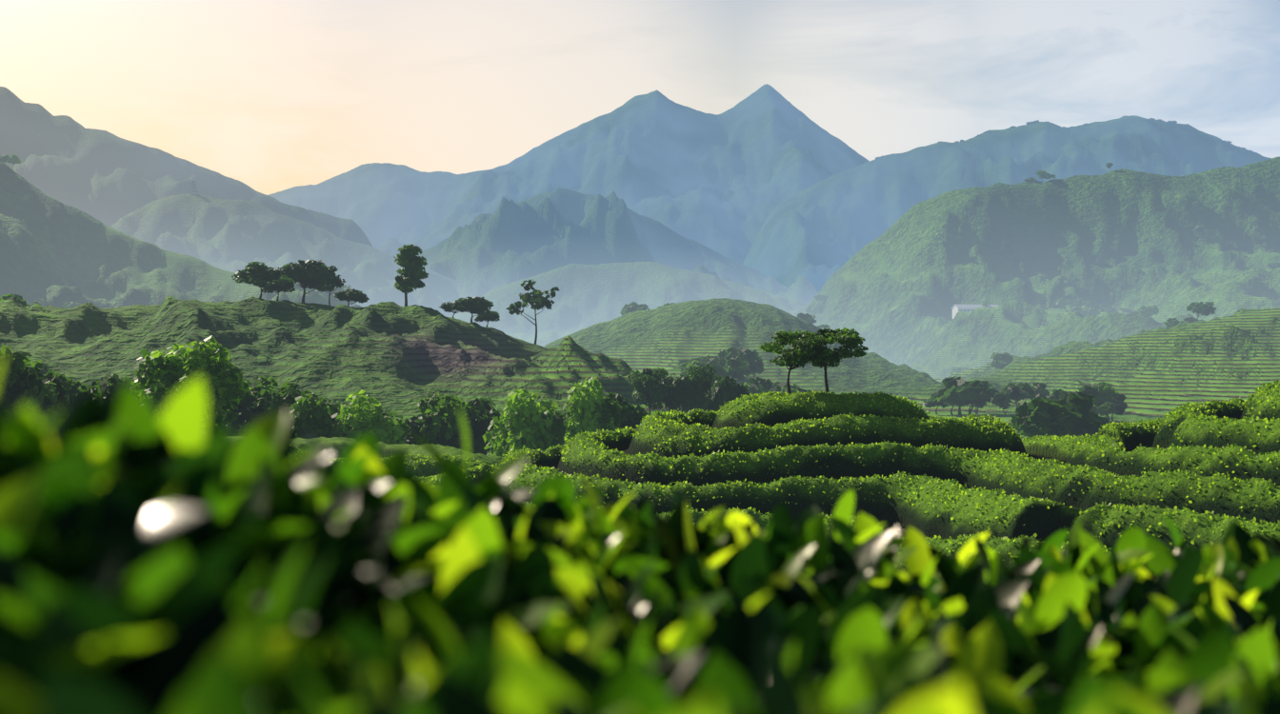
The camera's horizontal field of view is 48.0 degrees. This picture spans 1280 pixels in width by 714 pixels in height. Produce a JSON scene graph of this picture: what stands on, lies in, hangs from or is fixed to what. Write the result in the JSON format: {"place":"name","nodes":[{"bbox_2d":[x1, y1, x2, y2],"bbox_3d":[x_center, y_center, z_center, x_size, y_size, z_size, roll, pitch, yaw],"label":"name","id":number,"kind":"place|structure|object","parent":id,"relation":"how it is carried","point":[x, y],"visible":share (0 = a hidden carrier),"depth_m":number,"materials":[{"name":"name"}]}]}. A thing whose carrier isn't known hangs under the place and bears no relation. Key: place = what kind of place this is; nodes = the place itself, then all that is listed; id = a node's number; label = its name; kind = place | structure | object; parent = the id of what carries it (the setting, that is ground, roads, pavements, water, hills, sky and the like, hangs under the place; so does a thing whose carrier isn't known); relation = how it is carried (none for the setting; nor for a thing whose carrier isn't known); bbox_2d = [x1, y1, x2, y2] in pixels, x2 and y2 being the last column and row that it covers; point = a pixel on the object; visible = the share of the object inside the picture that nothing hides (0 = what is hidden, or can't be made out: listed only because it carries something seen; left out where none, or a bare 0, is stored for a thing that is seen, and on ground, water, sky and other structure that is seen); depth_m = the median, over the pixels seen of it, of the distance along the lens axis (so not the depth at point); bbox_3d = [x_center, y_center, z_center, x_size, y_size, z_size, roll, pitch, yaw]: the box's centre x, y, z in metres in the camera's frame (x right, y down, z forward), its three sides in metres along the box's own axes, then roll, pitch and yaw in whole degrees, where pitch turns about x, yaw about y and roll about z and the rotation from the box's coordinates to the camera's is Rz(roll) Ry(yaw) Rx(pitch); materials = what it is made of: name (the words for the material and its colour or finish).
{"place":"outdoors","nodes":[
{"label":"outdoors","id":0,"kind":"place"},
{"bbox_2d":[0,83,1279,537],"bbox_3d":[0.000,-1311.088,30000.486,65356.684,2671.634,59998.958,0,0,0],"label":"terrain","id":1,"kind":"structure","parent":0,"point":[758,217],"depth_m":1569.82,"materials":[{"name":"green plant"}]},
{"bbox_2d":[0,343,71,439],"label":"tree","id":2,"kind":"object","parent":1,"relation":"on","point":[21,384],"visible":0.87,"depth_m":162.45,"materials":[{"name":"green plant"}]},
{"bbox_2d":[41,368,101,443],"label":"tree","id":3,"kind":"object","parent":1,"relation":"on","point":[68,383],"visible":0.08,"depth_m":180.54,"materials":[{"name":"green plant"}]},
{"bbox_2d":[75,373,135,423],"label":"tree","id":4,"kind":"object","parent":1,"relation":"on","point":[115,382],"visible":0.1,"depth_m":187.79,"materials":[{"name":"green plant"}]},
{"bbox_2d":[130,336,251,430],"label":"tree","id":5,"kind":"object","parent":1,"relation":"on","point":[158,384],"visible":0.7,"depth_m":148.53,"materials":[{"name":"green plant"}]},
{"bbox_2d":[188,181,198,194],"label":"pagoda tower","id":6,"kind":"structure","parent":1,"relation":"on","point":[193,189],"depth_m":3294.42,"materials":[{"name":"beige"}]},
{"bbox_2d":[205,381,284,437],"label":"tree","id":7,"kind":"object","parent":1,"relation":"on","point":[250,412],"visible":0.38,"depth_m":193.41,"materials":[{"name":"green plant"}]},
{"bbox_2d":[231,261,280,298],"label":"round tree","id":8,"kind":"object","parent":1,"relation":"on","point":[257,274],"visible":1,"depth_m":423.10,"materials":[{"name":"green plant"}]},
{"bbox_2d":[261,277,295,300],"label":"round tree","id":9,"kind":"object","parent":1,"relation":"on","point":[283,284],"visible":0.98,"depth_m":436.82,"materials":[{"name":"green plant"}]},
{"bbox_2d":[246,375,320,415],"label":"tree","id":10,"kind":"object","parent":1,"relation":"on","point":[288,392],"visible":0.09,"depth_m":200.51,"materials":[{"name":"green plant"}]},
{"bbox_2d":[277,260,336,302],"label":"round tree","id":11,"kind":"object","parent":1,"relation":"on","point":[305,274],"visible":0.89,"depth_m":455.48,"materials":[{"name":"green plant"}]},
{"bbox_2d":[289,392,353,439],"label":"tree","id":12,"kind":"object","parent":1,"relation":"on","point":[314,419],"visible":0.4,"depth_m":184.47,"materials":[{"name":"green plant"}]},
{"bbox_2d":[318,265,346,305],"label":"sparse tree","id":13,"kind":"object","parent":1,"relation":"on","point":[327,280],"visible":0.98,"depth_m":455.39,"materials":[{"name":"green plant"}]},
{"bbox_2d":[333,288,369,306],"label":"round tree","id":14,"kind":"object","parent":1,"relation":"on","point":[353,294],"visible":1,"depth_m":420.45,"materials":[{"name":"green plant"}]},
{"bbox_2d":[393,244,429,306],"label":"tall tree","id":15,"kind":"object","parent":1,"relation":"on","point":[412,272],"visible":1,"depth_m":430.63,"materials":[{"name":"green plant"}]},
{"bbox_2d":[400,390,474,450],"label":"tree","id":16,"kind":"object","parent":1,"relation":"on","point":[435,423],"visible":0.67,"depth_m":212.53,"materials":[{"name":"green plant"}]},
{"bbox_2d":[439,301,468,318],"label":"round tree","id":17,"kind":"object","parent":1,"relation":"on","point":[446,307],"visible":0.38,"depth_m":463.96,"materials":[{"name":"green plant"}]},
{"bbox_2d":[451,296,494,322],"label":"round tree","id":18,"kind":"object","parent":1,"relation":"on","point":[479,306],"visible":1,"depth_m":429.07,"materials":[{"name":"green plant"}]},
{"bbox_2d":[460,397,501,455],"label":"tree","id":19,"kind":"object","parent":1,"relation":"on","point":[479,415],"visible":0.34,"depth_m":221.07,"materials":[{"name":"green plant"}]},
{"bbox_2d":[474,311,499,327],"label":"round tree","id":20,"kind":"object","parent":1,"relation":"on","point":[492,316],"visible":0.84,"depth_m":438.77,"materials":[{"name":"green plant"}]},
{"bbox_2d":[482,388,565,457],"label":"tree","id":21,"kind":"object","parent":1,"relation":"on","point":[522,422],"visible":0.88,"depth_m":200.91,"materials":[{"name":"green plant"}]},
{"bbox_2d":[505,280,559,344],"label":"sparse tree","id":22,"kind":"object","parent":1,"relation":"on","point":[536,300],"visible":1,"depth_m":455.18,"materials":[{"name":"green plant"}]},
{"bbox_2d":[0,154,1159,420],"bbox_3d":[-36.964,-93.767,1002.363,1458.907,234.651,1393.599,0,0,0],"label":"trees","id":23,"kind":"object","parent":1,"relation":"on","point":[735,370],"visible":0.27,"depth_m":599.10,"materials":[{"name":"green plant"}]},
{"bbox_2d":[562,377,620,446],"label":"tree","id":24,"kind":"object","parent":1,"relation":"on","point":[589,411],"visible":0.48,"depth_m":206.79,"materials":[{"name":"green plant"}]},
{"bbox_2d":[0,155,1216,437],"bbox_3d":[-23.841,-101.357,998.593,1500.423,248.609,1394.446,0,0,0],"label":"trees","id":25,"kind":"object","parent":1,"relation":"on","point":[1059,412],"visible":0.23,"depth_m":511.45,"materials":[{"name":"green plant"}]},
{"bbox_2d":[20,170,1215,414],"bbox_3d":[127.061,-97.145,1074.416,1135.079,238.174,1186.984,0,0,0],"label":"trees","id":26,"kind":"object","parent":1,"relation":"on","point":[1041,174],"visible":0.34,"depth_m":1020.37,"materials":[{"name":"green plant"}]},
{"bbox_2d":[602,391,648,430],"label":"tree","id":27,"kind":"object","parent":1,"relation":"on","point":[625,413],"visible":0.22,"depth_m":211.24,"materials":[{"name":"green plant"}]},
{"bbox_2d":[0,351,1279,713],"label":"bush","id":28,"kind":"object","parent":1,"relation":"on","point":[171,559],"depth_m":0.89,"materials":[{"name":"green plant"}]},
{"bbox_2d":[625,367,673,416],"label":"tree","id":29,"kind":"object","parent":1,"relation":"on","point":[648,386],"visible":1,"depth_m":298.23,"materials":[{"name":"green plant"}]},
{"bbox_2d":[660,369,708,414],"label":"tree","id":30,"kind":"object","parent":1,"relation":"on","point":[686,391],"visible":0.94,"depth_m":303.09,"materials":[{"name":"green plant"}]},
{"bbox_2d":[686,363,721,411],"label":"tree","id":31,"kind":"object","parent":1,"relation":"on","point":[709,376],"visible":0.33,"depth_m":308.66,"materials":[{"name":"green plant"}]},
{"bbox_2d":[705,375,749,412],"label":"tree","id":32,"kind":"object","parent":1,"relation":"on","point":[725,390],"visible":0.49,"depth_m":297.30,"materials":[{"name":"green plant"}]},
{"bbox_2d":[346,200,1199,438],"bbox_3d":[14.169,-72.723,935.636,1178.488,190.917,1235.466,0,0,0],"label":"trees","id":33,"kind":"object","parent":1,"relation":"on","point":[1171,322],"visible":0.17,"depth_m":773.15,"materials":[{"name":"green plant"}]},
{"bbox_2d":[324,262,1279,437],"bbox_3d":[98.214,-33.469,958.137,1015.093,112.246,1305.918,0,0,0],"label":"trees","id":34,"kind":"object","parent":1,"relation":"on","point":[1103,420],"visible":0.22,"depth_m":1016.26,"materials":[{"name":"green plant"}]},
{"bbox_2d":[951,304,998,319],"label":"building","id":35,"kind":"structure","parent":1,"relation":"on","point":[956,309],"depth_m":1324.23,"materials":[{"name":"grey"}]},
{"bbox_2d":[805,162,1222,415],"bbox_3d":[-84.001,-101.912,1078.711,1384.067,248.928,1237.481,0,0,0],"label":"trees","id":36,"kind":"object","parent":1,"relation":"on","point":[1003,400],"visible":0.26,"depth_m":521.84,"materials":[{"name":"green plant"}]},
{"bbox_2d":[875,115,1254,159],"bbox_3d":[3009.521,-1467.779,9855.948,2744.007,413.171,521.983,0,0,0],"label":"skyline trees","id":37,"kind":"object","parent":1,"relation":"on","point":[1036,121],"visible":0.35,"depth_m":10017.75,"materials":[{"name":"green plant"}]},
{"bbox_2d":[0,0,1279,195],"label":"sky","id":38,"kind":"structure","parent":0,"point":[269,96],"materials":[{"name":"white"}]},
{"bbox_2d":[228,381,1279,576],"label":"terraced hill","id":39,"kind":"structure","parent":0,"point":[1041,520],"depth_m":84.36,"materials":[{"name":"green plant"}]},
{"bbox_2d":[328,389,411,444],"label":"tree","id":40,"kind":"object","parent":39,"relation":"on","point":[366,418],"visible":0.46,"depth_m":183.58,"materials":[{"name":"green plant"}]},
{"bbox_2d":[290,380,1279,570],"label":"tea bushes","id":41,"kind":"object","parent":39,"relation":"on","point":[916,477],"visible":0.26,"depth_m":85.92,"materials":[{"name":"green plant"}]},
{"bbox_2d":[759,330,833,394],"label":"tree","id":42,"kind":"object","parent":39,"relation":"on","point":[804,353],"visible":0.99,"depth_m":99.20,"materials":[{"name":"green plant"}]},
{"bbox_2d":[781,327,868,391],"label":"tree","id":43,"kind":"object","parent":39,"relation":"on","point":[850,339],"visible":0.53,"depth_m":101.33,"materials":[{"name":"green plant"}]}
]}

